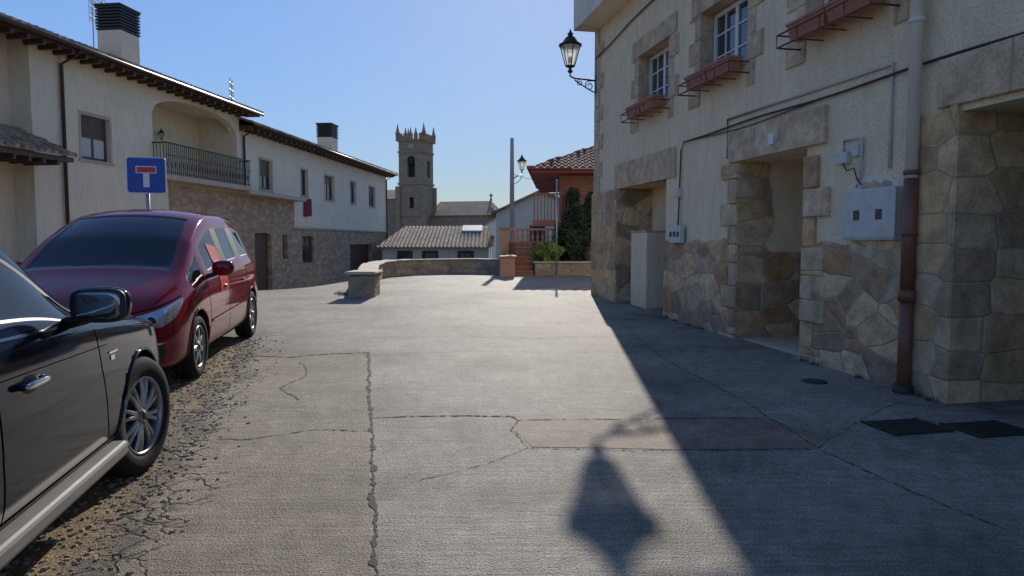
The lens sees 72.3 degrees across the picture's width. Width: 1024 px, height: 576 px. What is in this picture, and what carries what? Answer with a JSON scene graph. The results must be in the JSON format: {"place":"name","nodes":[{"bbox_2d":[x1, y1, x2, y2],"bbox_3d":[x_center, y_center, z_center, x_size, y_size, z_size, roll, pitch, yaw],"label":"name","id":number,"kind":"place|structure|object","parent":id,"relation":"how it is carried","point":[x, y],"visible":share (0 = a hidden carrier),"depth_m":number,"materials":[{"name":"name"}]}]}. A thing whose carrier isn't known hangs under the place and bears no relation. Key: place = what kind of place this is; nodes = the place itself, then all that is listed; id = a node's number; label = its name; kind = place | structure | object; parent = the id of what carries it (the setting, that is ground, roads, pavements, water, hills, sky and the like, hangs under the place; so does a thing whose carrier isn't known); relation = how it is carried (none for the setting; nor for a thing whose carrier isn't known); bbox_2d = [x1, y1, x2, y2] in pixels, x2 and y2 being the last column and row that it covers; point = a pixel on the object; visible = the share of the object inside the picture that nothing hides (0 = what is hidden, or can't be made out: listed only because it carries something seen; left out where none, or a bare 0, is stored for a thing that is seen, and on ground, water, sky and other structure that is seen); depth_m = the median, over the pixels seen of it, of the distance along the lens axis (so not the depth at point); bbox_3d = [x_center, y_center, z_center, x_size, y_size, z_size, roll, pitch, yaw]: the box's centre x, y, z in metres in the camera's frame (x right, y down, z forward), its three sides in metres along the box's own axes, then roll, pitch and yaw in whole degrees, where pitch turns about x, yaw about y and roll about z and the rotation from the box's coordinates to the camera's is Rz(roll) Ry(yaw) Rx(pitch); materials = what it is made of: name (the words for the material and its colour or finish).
{"place":"outdoors","nodes":[
{"label":"outdoors","id":0,"kind":"place"},
{"bbox_2d":[0,12,263,113],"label":"roof tiles","id":1,"kind":"object","parent":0,"point":[84,45],"visible":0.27,"depth_m":20.42,"materials":[{"name":"ceramic"}]},
{"bbox_2d":[97,29,139,64],"bbox_3d":[-13.354,-7.941,23.816,0.850,1.364,0.950,0,4,7],"label":"chimney stack","id":2,"kind":"object","parent":1,"relation":"on","point":[121,44],"visible":0.51,"depth_m":23.36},
{"bbox_2d":[0,15,263,115],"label":"gutter","id":3,"kind":"object","parent":1,"relation":"attached to","point":[43,33],"visible":1,"depth_m":20.27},
{"bbox_2d":[0,339,280,575],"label":"gravel","id":4,"kind":"structure","parent":0,"point":[51,540],"depth_m":4.17,"materials":[{"name":"gravel"}]},
{"bbox_2d":[0,0,594,207],"label":"sky","id":5,"kind":"structure","parent":0,"point":[484,74],"materials":[{"name":"blue"}]},
{"bbox_2d":[0,273,1023,575],"bbox_3d":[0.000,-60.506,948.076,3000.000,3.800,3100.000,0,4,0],"label":"ground","id":6,"kind":"structure","parent":0,"point":[288,499],"depth_m":4.53,"materials":[{"name":"concrete"}]},
{"bbox_2d":[0,34,17,260],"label":"wing wall","id":7,"kind":"structure","parent":6,"relation":"on","point":[8,240],"depth_m":18.28,"materials":[{"name":"paint"}]},
{"bbox_2d":[7,39,36,260],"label":"end wall","id":8,"kind":"structure","parent":6,"relation":"on","point":[21,118],"depth_m":18.44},
{"bbox_2d":[0,146,73,162],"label":"porch soffit","id":9,"kind":"structure","parent":8,"relation":"attached to","point":[32,154],"depth_m":17.25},
{"bbox_2d":[0,154,59,165],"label":"porch rafters","id":10,"kind":"object","parent":9,"relation":"attached to","point":[23,160],"visible":1,"depth_m":17.52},
{"bbox_2d":[0,123,76,156],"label":"porch roof","id":11,"kind":"structure","parent":8,"relation":"attached to","point":[13,136],"depth_m":17.60,"materials":[{"name":"tile"}]},
{"bbox_2d":[0,249,169,569],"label":"parked dark suv","id":12,"kind":"object","parent":6,"relation":"on","point":[84,398],"visible":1,"depth_m":3.21,"materials":[{"name":"black paint"}]},
{"bbox_2d":[28,45,241,246],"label":"walls","id":13,"kind":"structure","parent":6,"relation":"on","point":[124,104],"depth_m":21.48,"materials":[{"name":"paint"}]},
{"bbox_2d":[59,49,82,223],"bbox_3d":[-12.075,-2.603,19.420,0.701,7.899,0.100,0,4,7],"label":"downpipe","id":14,"kind":"object","parent":13,"relation":"attached to","point":[63,120],"visible":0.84,"depth_m":19.30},
{"bbox_2d":[78,110,112,162],"bbox_3d":[-12.300,-4.446,20.666,0.062,1.370,1.360,0,4,7],"label":"window architrave","id":15,"kind":"object","parent":13,"relation":"attached to","point":[80,112],"depth_m":20.47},
{"bbox_2d":[81,118,103,140],"bbox_3d":[-12.403,-4.679,20.664,0.017,0.544,1.000,0,4,7],"label":"roller shutter","id":16,"kind":"object","parent":15,"relation":"attached to","point":[86,129],"visible":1,"depth_m":20.73,"materials":[{"name":"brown wood"}]},
{"bbox_2d":[82,137,103,158],"bbox_3d":[-12.414,-4.128,20.703,0.010,0.550,1.000,0,4,7],"label":"curtain","id":17,"kind":"object","parent":15,"relation":"hanging from","point":[98,148],"visible":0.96,"depth_m":20.80,"materials":[{"name":"fabric"}]},
{"bbox_2d":[81,115,106,161],"bbox_3d":[-12.414,-4.402,20.684,0.048,1.240,1.140,0,4,7],"label":"window frame","id":18,"kind":"object","parent":15,"relation":"in","point":[92,145],"visible":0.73,"depth_m":20.73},
{"bbox_2d":[0,20,259,116],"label":"eave soffit","id":19,"kind":"structure","parent":13,"relation":"attached to","point":[33,35],"depth_m":20.41,"materials":[{"name":"brown wood"}]},
{"bbox_2d":[0,27,249,116],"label":"rafter tails","id":20,"kind":"object","parent":19,"relation":"attached to","point":[83,59],"visible":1,"depth_m":20.97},
{"bbox_2d":[151,90,236,135],"bbox_3d":[-11.737,-6.385,25.901,0.299,0.740,5.445,0,4,7],"label":"arch spandrel","id":21,"kind":"object","parent":13,"relation":"attached to","point":[229,123],"visible":0.97,"depth_m":26.36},
{"bbox_2d":[166,174,251,190],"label":"balcony slab","id":22,"kind":"structure","parent":13,"relation":"attached to","point":[196,181],"depth_m":25.53,"materials":[{"name":"concrete"}]},
{"bbox_2d":[152,141,250,184],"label":"railing rails","id":23,"kind":"object","parent":22,"relation":"on","point":[203,161],"visible":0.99,"depth_m":25.27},
{"bbox_2d":[153,143,249,185],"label":"railing bars","id":24,"kind":"object","parent":23,"relation":"attached to","point":[241,178],"visible":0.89,"depth_m":25.48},
{"bbox_2d":[15,209,256,378],"bbox_3d":[-4.273,-0.053,8.189,2.270,1.744,4.492,-1,5,-10],"label":"parked red minivan","id":25,"kind":"object","parent":6,"relation":"on","point":[187,280],"visible":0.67,"depth_m":7.19,"materials":[{"name":"paint"}]},
{"bbox_2d":[126,156,166,208],"bbox_3d":[-5.859,-0.775,11.303,0.580,2.644,0.098,-1,4,-16],"label":"dead end road sign","id":26,"kind":"object","parent":6,"relation":"on","point":[147,176],"visible":0.91,"depth_m":11.20,"materials":[{"name":"metal"}]},
{"bbox_2d":[239,131,385,289],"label":"walls","id":27,"kind":"structure","parent":6,"relation":"on","point":[336,255],"depth_m":36.44,"materials":[{"name":"paint"}]},
{"bbox_2d":[255,234,267,289],"bbox_3d":[-11.264,-0.530,31.256,0.060,3.780,1.568,0,4,6],"label":"door","id":28,"kind":"structure","parent":27,"relation":"attached to","point":[261,257],"depth_m":31.37,"materials":[{"name":"brown wood"}]},
{"bbox_2d":[237,190,306,201],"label":"terrace slab","id":29,"kind":"structure","parent":27,"relation":"attached to","point":[256,193],"depth_m":30.96,"materials":[{"name":"concrete"}]},
{"bbox_2d":[239,127,393,176],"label":"rafter tails","id":30,"kind":"object","parent":27,"relation":"attached to","point":[269,136],"visible":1,"depth_m":35.30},
{"bbox_2d":[237,117,397,173],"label":"roof tiles","id":31,"kind":"object","parent":27,"relation":"on","point":[247,121],"visible":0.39,"depth_m":33.58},
{"bbox_2d":[253,123,398,175],"bbox_3d":[-9.380,-7.416,39.649,0.120,0.120,22.246,0,4,6],"label":"gutter","id":32,"kind":"object","parent":31,"relation":"attached to","point":[288,136],"visible":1,"depth_m":35.05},
{"bbox_2d":[239,125,395,175],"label":"eave soffit","id":33,"kind":"structure","parent":27,"relation":"attached to","point":[283,137],"depth_m":34.65,"materials":[{"name":"brown wood"}]},
{"bbox_2d":[348,274,379,297],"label":"end pier","id":34,"kind":"structure","parent":6,"relation":"on","point":[363,286],"depth_m":15.20,"materials":[{"name":"stone"}]},
{"bbox_2d":[344,260,499,279],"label":"stone wall","id":35,"kind":"structure","parent":6,"relation":"on","point":[386,270],"depth_m":23.57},
{"bbox_2d":[358,258,499,275],"bbox_3d":[-3.186,-0.686,20.392,3.306,0.224,8.806,1,4,19],"label":"wall coping","id":36,"kind":"object","parent":35,"relation":"on","point":[373,265],"depth_m":22.27,"materials":[{"name":"stone"}]},
{"bbox_2d":[382,248,487,259],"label":"walls","id":37,"kind":"structure","parent":6,"relation":"on","point":[391,253],"depth_m":46.45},
{"bbox_2d":[387,123,498,237],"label":"church","id":38,"kind":"structure","parent":6,"relation":"on","point":[411,199],"depth_m":129.27,"materials":[{"name":"stone"}]},
{"bbox_2d":[488,232,490,258],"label":"side walls","id":39,"kind":"structure","parent":6,"relation":"on","point":[489,253],"depth_m":49.80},
{"bbox_2d":[376,226,490,247],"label":"roof tiles","id":40,"kind":"object","parent":39,"relation":"on","point":[430,237],"visible":0.97,"depth_m":47.53,"materials":[{"name":"tile"}]},
{"bbox_2d":[509,138,514,240],"bbox_3d":[0.000,-3.202,29.853,0.260,6.300,0.200,0,4,0],"label":"utility pole","id":41,"kind":"object","parent":6,"relation":"on","point":[511,224],"visible":0.56,"depth_m":29.71,"materials":[{"name":"concrete"}]},
{"bbox_2d":[496,195,558,258],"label":"walls","id":42,"kind":"structure","parent":6,"relation":"on","point":[523,213],"depth_m":43.80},
{"bbox_2d":[499,228,557,276],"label":"terracotta stairs","id":43,"kind":"structure","parent":6,"relation":"on","point":[514,257],"depth_m":24.02,"materials":[{"name":"brown brick"}]},
{"bbox_2d":[527,146,593,260],"bbox_3d":[6.518,-3.418,29.708,11.300,6.350,10.312,0,4,4],"label":"red brick villa","id":44,"kind":"object","parent":6,"relation":"on","point":[573,169],"visible":0.12,"depth_m":25.89,"materials":[{"name":"ceramic"}]},
{"bbox_2d":[534,263,590,275],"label":"planter stone wall","id":45,"kind":"structure","parent":6,"relation":"on","point":[564,269],"depth_m":22.41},
{"bbox_2d":[218,304,1017,575],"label":"pavement joint cracks","id":46,"kind":"object","parent":6,"relation":"on","point":[372,503],"visible":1,"depth_m":5.05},
{"bbox_2d":[334,290,938,401],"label":"grass tufts","id":47,"kind":"object","parent":6,"relation":"on","point":[801,359],"visible":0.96,"depth_m":7.85,"materials":[{"name":"green plant"}]},
{"bbox_2d":[631,232,665,308],"bbox_3d":[2.719,-0.294,13.587,0.580,1.570,0.800,-1,4,-11],"label":"cream partition","id":48,"kind":"object","parent":6,"relation":"on","point":[647,255],"visible":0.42,"depth_m":13.20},
{"bbox_2d":[515,419,822,448],"bbox_3d":[1.140,1.079,5.214,2.240,0.016,0.780,0,4,0],"label":"concrete patch","id":49,"kind":"object","parent":6,"relation":"on","point":[697,433],"visible":1,"depth_m":5.17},
{"bbox_2d":[741,336,798,355],"bbox_3d":[3.994,0.785,9.075,1.430,0.120,1.490,-1,4,-11],"label":"recess step","id":50,"kind":"object","parent":6,"relation":"on","point":[789,344],"visible":0.15,"depth_m":9.21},
{"bbox_2d":[596,0,1023,334],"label":"walls","id":51,"kind":"structure","parent":6,"relation":"on","point":[859,45],"depth_m":8.81,"materials":[{"name":"concrete"}]},
{"bbox_2d":[559,29,595,95],"bbox_3d":[1.444,-4.956,15.380,0.859,1.435,0.514,-1,4,-11],"label":"street lamp","id":52,"kind":"object","parent":51,"relation":"attached to","point":[570,45],"visible":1,"depth_m":15.25,"materials":[{"name":"black metal"}]},
{"bbox_2d":[574,0,594,21],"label":"balcony parapet","id":53,"kind":"structure","parent":51,"relation":"attached to","point":[581,7],"depth_m":14.89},
{"bbox_2d":[574,0,628,31],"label":"balcony slab","id":54,"kind":"structure","parent":51,"relation":"attached to","point":[595,15],"depth_m":14.34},
{"bbox_2d":[591,190,616,301],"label":"stone cladding","id":55,"kind":"structure","parent":51,"relation":"attached to","point":[603,245],"depth_m":14.93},
{"bbox_2d":[616,190,651,301],"bbox_3d":[2.490,-0.798,14.315,0.750,2.380,0.020,-1,4,-11],"label":"stone door jamb","id":56,"kind":"object","parent":55,"relation":"attached to","point":[634,210],"visible":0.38,"depth_m":14.27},
{"bbox_2d":[614,146,676,189],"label":"lintel","id":57,"kind":"structure","parent":51,"relation":"attached to","point":[656,166],"depth_m":12.61,"materials":[{"name":"stone"}]},
{"bbox_2d":[633,11,677,60],"bbox_3d":[2.495,-4.403,12.321,0.045,0.320,1.950,-1,4,-11],"label":"window lintel","id":58,"kind":"structure","parent":51,"relation":"attached to","point":[667,27],"depth_m":12.15,"materials":[{"name":"stone"}]},
{"bbox_2d":[650,46,668,97],"bbox_3d":[2.717,-3.743,12.410,0.048,0.970,1.310,-1,4,-11],"label":"window frame","id":59,"kind":"object","parent":51,"relation":"attached to","point":[660,53],"visible":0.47,"depth_m":12.64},
{"bbox_2d":[652,51,668,96],"bbox_3d":[2.726,-3.743,12.412,0.008,0.950,1.290,-1,4,-11],"label":"window glass","id":60,"kind":"object","parent":59,"relation":"in","point":[660,81],"visible":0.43,"depth_m":12.64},
{"bbox_2d":[668,74,678,98],"bbox_3d":[2.666,-3.321,11.543,0.042,0.324,0.379,-1,4,-11],"label":"surround stone","id":61,"kind":"object","parent":51,"relation":"attached to","point":[673,87],"visible":0.94,"depth_m":11.50,"materials":[{"name":"stone"}]},
{"bbox_2d":[668,225,684,242],"bbox_3d":[2.661,-0.870,11.339,0.084,0.280,0.440,-1,4,-11],"label":"meter","id":62,"kind":"object","parent":51,"relation":"attached to","point":[680,229],"visible":0.98,"depth_m":11.20,"materials":[{"name":"white plastic"}]},
{"bbox_2d":[689,40,700,66],"bbox_3d":[2.817,-3.600,10.769,0.042,0.324,0.379,-1,4,-11],"label":"surround stone","id":63,"kind":"object","parent":51,"relation":"attached to","point":[694,53],"visible":1,"depth_m":10.72,"materials":[{"name":"stone"}]},
{"bbox_2d":[663,239,729,332],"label":"stone cladding","id":64,"kind":"structure","parent":51,"relation":"attached to","point":[695,274],"depth_m":10.78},
{"bbox_2d":[691,0,720,19],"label":"window lintel","id":65,"kind":"structure","parent":51,"relation":"attached to","point":[699,7],"depth_m":10.52,"materials":[{"name":"stone"}]},
{"bbox_2d":[720,285,735,307],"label":"jamb block","id":66,"kind":"structure","parent":51,"relation":"attached to","point":[727,295],"depth_m":9.79,"materials":[{"name":"stone"}]},
{"bbox_2d":[720,244,735,262],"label":"jamb block","id":67,"kind":"structure","parent":51,"relation":"attached to","point":[727,252],"depth_m":9.75,"materials":[{"name":"stone"}]},
{"bbox_2d":[720,204,736,225],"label":"jamb block","id":68,"kind":"structure","parent":51,"relation":"attached to","point":[728,215],"depth_m":9.73,"materials":[{"name":"stone"}]},
{"bbox_2d":[721,163,737,180],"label":"jamb block","id":69,"kind":"structure","parent":51,"relation":"attached to","point":[729,172],"depth_m":9.68,"materials":[{"name":"stone"}]},
{"bbox_2d":[726,308,734,333],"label":"jamb block","id":70,"kind":"structure","parent":51,"relation":"attached to","point":[730,320],"depth_m":9.70,"materials":[{"name":"stone"}]},
{"bbox_2d":[714,0,747,61],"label":"window frame","id":71,"kind":"object","parent":51,"relation":"attached to","point":[736,5],"visible":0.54,"depth_m":10.18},
{"bbox_2d":[717,0,747,59],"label":"window glass","id":72,"kind":"object","parent":71,"relation":"in","point":[731,18],"visible":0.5,"depth_m":10.10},
{"bbox_2d":[727,179,737,203],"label":"jamb block","id":73,"kind":"structure","parent":51,"relation":"attached to","point":[732,192],"depth_m":9.60,"materials":[{"name":"stone"}]},
{"bbox_2d":[740,58,746,66],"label":"sill","id":74,"kind":"structure","parent":51,"relation":"attached to","point":[743,63],"depth_m":9.29,"materials":[{"name":"stone"}]},
{"bbox_2d":[684,68,714,89],"bbox_3d":[2.758,-3.041,10.239,0.224,0.200,0.669,-1,4,-11],"label":"terracotta planter","id":75,"kind":"object","parent":74,"relation":"on","point":[695,82],"visible":0.57,"depth_m":10.20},
{"bbox_2d":[704,55,742,80],"bbox_3d":[2.888,-2.998,9.589,0.224,0.200,0.669,-1,4,-11],"label":"terracotta planter","id":76,"kind":"object","parent":74,"relation":"on","point":[723,68],"visible":0.8,"depth_m":9.42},
{"bbox_2d":[747,28,763,60],"bbox_3d":[3.160,-3.156,9.078,0.042,0.324,0.379,-1,4,-11],"label":"surround stone","id":77,"kind":"object","parent":51,"relation":"attached to","point":[755,43],"visible":1,"depth_m":9.04,"materials":[{"name":"stone"}]},
{"bbox_2d":[728,104,828,162],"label":"lintel","id":78,"kind":"structure","parent":51,"relation":"attached to","point":[803,129],"depth_m":8.41,"materials":[{"name":"stone"}]},
{"bbox_2d":[785,41,805,69],"bbox_3d":[3.336,-2.768,8.220,0.042,0.324,0.379,-1,4,-11],"label":"surround stone","id":79,"kind":"object","parent":51,"relation":"attached to","point":[793,58],"visible":0.62,"depth_m":8.20,"materials":[{"name":"stone"}]},
{"bbox_2d":[799,321,811,354],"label":"jamb block","id":80,"kind":"structure","parent":51,"relation":"attached to","point":[805,332],"depth_m":8.04,"materials":[{"name":"stone"}]},
{"bbox_2d":[799,275,811,298],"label":"jamb block","id":81,"kind":"structure","parent":51,"relation":"attached to","point":[805,287],"depth_m":8.00,"materials":[{"name":"stone"}]},
{"bbox_2d":[802,217,816,246],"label":"jamb block","id":82,"kind":"structure","parent":51,"relation":"attached to","point":[809,232],"depth_m":7.95,"materials":[{"name":"stone"}]},
{"bbox_2d":[726,62,894,167],"bbox_3d":[3.322,-1.759,8.259,0.032,1.006,3.202,-1,4,-11],"label":"conduit","id":83,"kind":"object","parent":51,"relation":"attached to","point":[892,64],"visible":0.98,"depth_m":7.03,"materials":[{"name":"white plastic"}]},
{"bbox_2d":[800,248,823,275],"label":"jamb block","id":84,"kind":"structure","parent":51,"relation":"attached to","point":[811,261],"depth_m":7.88,"materials":[{"name":"stone"}]},
{"bbox_2d":[803,155,820,188],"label":"jamb block","id":85,"kind":"structure","parent":51,"relation":"attached to","point":[811,170],"depth_m":7.88,"materials":[{"name":"stone"}]},
{"bbox_2d":[799,299,824,323],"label":"jamb block","id":86,"kind":"structure","parent":51,"relation":"attached to","point":[812,311],"depth_m":7.91,"materials":[{"name":"stone"}]},
{"bbox_2d":[802,187,830,216],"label":"jamb block","id":87,"kind":"structure","parent":51,"relation":"attached to","point":[816,202],"depth_m":7.80,"materials":[{"name":"stone"}]},
{"bbox_2d":[776,2,899,50],"bbox_3d":[3.349,-2.705,7.317,0.331,0.019,1.582,-1,4,-11],"label":"cage rail","id":88,"kind":"object","parent":51,"relation":"attached to","point":[837,19],"visible":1,"depth_m":7.10,"materials":[{"name":"black metal"}]},
{"bbox_2d":[799,240,900,386],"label":"stone cladding","id":89,"kind":"structure","parent":51,"relation":"attached to","point":[855,286],"depth_m":7.16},
{"bbox_2d":[677,32,1023,224],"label":"cable","id":90,"kind":"object","parent":51,"relation":"attached to","point":[925,63],"visible":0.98,"depth_m":7.20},
{"bbox_2d":[844,186,902,239],"bbox_3d":[3.572,-0.731,6.947,0.089,0.510,0.710,-1,4,-11],"label":"meter cabinet","id":91,"kind":"object","parent":51,"relation":"attached to","point":[898,215],"visible":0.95,"depth_m":6.61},
{"bbox_2d":[842,188,895,237],"bbox_3d":[3.523,-0.730,6.937,0.012,0.460,0.750,-1,4,-11],"label":"meter lid","id":92,"kind":"object","parent":91,"relation":"attached to","point":[866,204],"visible":1,"depth_m":6.91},
{"bbox_2d":[855,171,899,189],"bbox_3d":[3.611,-1.072,6.937,0.001,0.168,0.640,-1,4,-11],"label":"broken plaster hole","id":93,"kind":"object","parent":51,"relation":"attached to","point":[878,177],"visible":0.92,"depth_m":6.91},
{"bbox_2d":[893,0,909,24],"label":"surround stone","id":94,"kind":"object","parent":51,"relation":"attached to","point":[901,13],"visible":0.84,"depth_m":6.56,"materials":[{"name":"stone"}]},
{"bbox_2d":[905,0,924,177],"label":"downpipe","id":95,"kind":"object","parent":51,"relation":"attached to","point":[916,44],"visible":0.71,"depth_m":6.27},
{"bbox_2d":[911,104,961,402],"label":"stone cladding","id":96,"kind":"structure","parent":51,"relation":"attached to","point":[937,154],"depth_m":6.18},
{"bbox_2d":[896,301,913,385],"bbox_3d":[3.629,0.559,6.467,0.120,0.880,0.120,-1,4,-11],"label":"downpipe","id":97,"kind":"object","parent":96,"relation":"attached to","point":[905,342],"visible":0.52,"depth_m":6.42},
{"bbox_2d":[899,178,918,290],"bbox_3d":[3.629,-0.464,6.399,0.124,1.070,0.124,-1,4,-11],"label":"downpipe","id":98,"kind":"object","parent":96,"relation":"attached to","point":[909,223],"visible":0.86,"depth_m":6.35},
{"bbox_2d":[936,34,1023,108],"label":"lintel","id":99,"kind":"structure","parent":51,"relation":"attached to","point":[990,71],"depth_m":5.66,"materials":[{"name":"stone"}]},
{"bbox_2d":[945,113,1023,403],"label":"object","id":100,"kind":"object","parent":51,"relation":"attached to","point":[985,354],"visible":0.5,"depth_m":6.06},
{"bbox_2d":[861,417,954,434],"bbox_3d":[3.020,1.057,5.363,0.500,0.014,0.380,-1,4,-11],"label":"drain grate","id":101,"kind":"object","parent":6,"relation":"on","point":[904,426],"visible":1,"depth_m":5.33,"materials":[{"name":"metal"}]},
{"bbox_2d":[939,420,1023,437],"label":"drain grate","id":102,"kind":"object","parent":6,"relation":"on","point":[981,429],"visible":1,"depth_m":5.29,"materials":[{"name":"metal"}]},
{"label":"soil","id":103,"kind":"structure","parent":6,"relation":"on","visible":0},
{"bbox_2d":[528,241,564,260],"bbox_3d":[1.160,-1.089,22.935,0.739,0.878,1.314,-4,5,-44],"label":"green bush","id":104,"kind":"object","parent":103,"relation":"on","point":[541,253],"visible":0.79,"depth_m":22.85,"materials":[{"name":"green plant"}]},
{"bbox_2d":[552,187,593,260],"bbox_3d":[2.091,-2.059,23.885,1.652,2.935,1.602,-3,5,-41],"label":"evergreen shrub","id":105,"kind":"object","parent":103,"relation":"on","point":[574,233],"visible":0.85,"depth_m":23.58,"materials":[{"name":"green plant"}]},
{"label":"recess","id":106,"kind":"object","parent":6,"relation":"on","visible":0},
{"bbox_2d":[734,252,800,338],"bbox_3d":[3.814,0.149,9.758,1.520,1.299,0.020,-1,4,-11],"label":"cladding","id":107,"kind":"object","parent":106,"relation":"on","point":[767,294],"visible":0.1,"depth_m":9.69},
{"bbox_2d":[736,163,773,251],"bbox_3d":[3.333,-1.093,9.578,0.540,1.200,0.020,-1,4,-11],"label":"stone door jamb","id":108,"kind":"object","parent":107,"relation":"on","point":[755,216],"visible":1,"depth_m":9.56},
{"bbox_3d":[2.571,-3.219,12.416,0.250,0.065,1.350,-1,4,-11],"label":"sill","id":109,"kind":"object","parent":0,"visible":0},
{"bbox_2d":[638,94,664,112],"bbox_3d":[2.395,-3.162,12.050,0.224,0.200,0.659,-1,4,-11],"label":"terracotta planter","id":110,"kind":"object","parent":109,"relation":"on","point":[656,103],"visible":0.9,"depth_m":11.86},
{"bbox_3d":[3.585,-2.880,7.352,0.250,0.065,1.400,-1,4,-11],"label":"sill","id":111,"kind":"object","parent":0,"visible":0},
{"bbox_2d":[785,5,835,42],"bbox_3d":[3.278,-2.867,7.639,0.224,0.200,0.684,-1,4,-11],"label":"terracotta planter","id":112,"kind":"object","parent":111,"relation":"on","point":[808,26],"visible":0.63,"depth_m":7.58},
{"bbox_2d":[823,0,882,23],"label":"terracotta planter","id":113,"kind":"object","parent":111,"relation":"on","point":[837,12],"visible":0.75,"depth_m":7.00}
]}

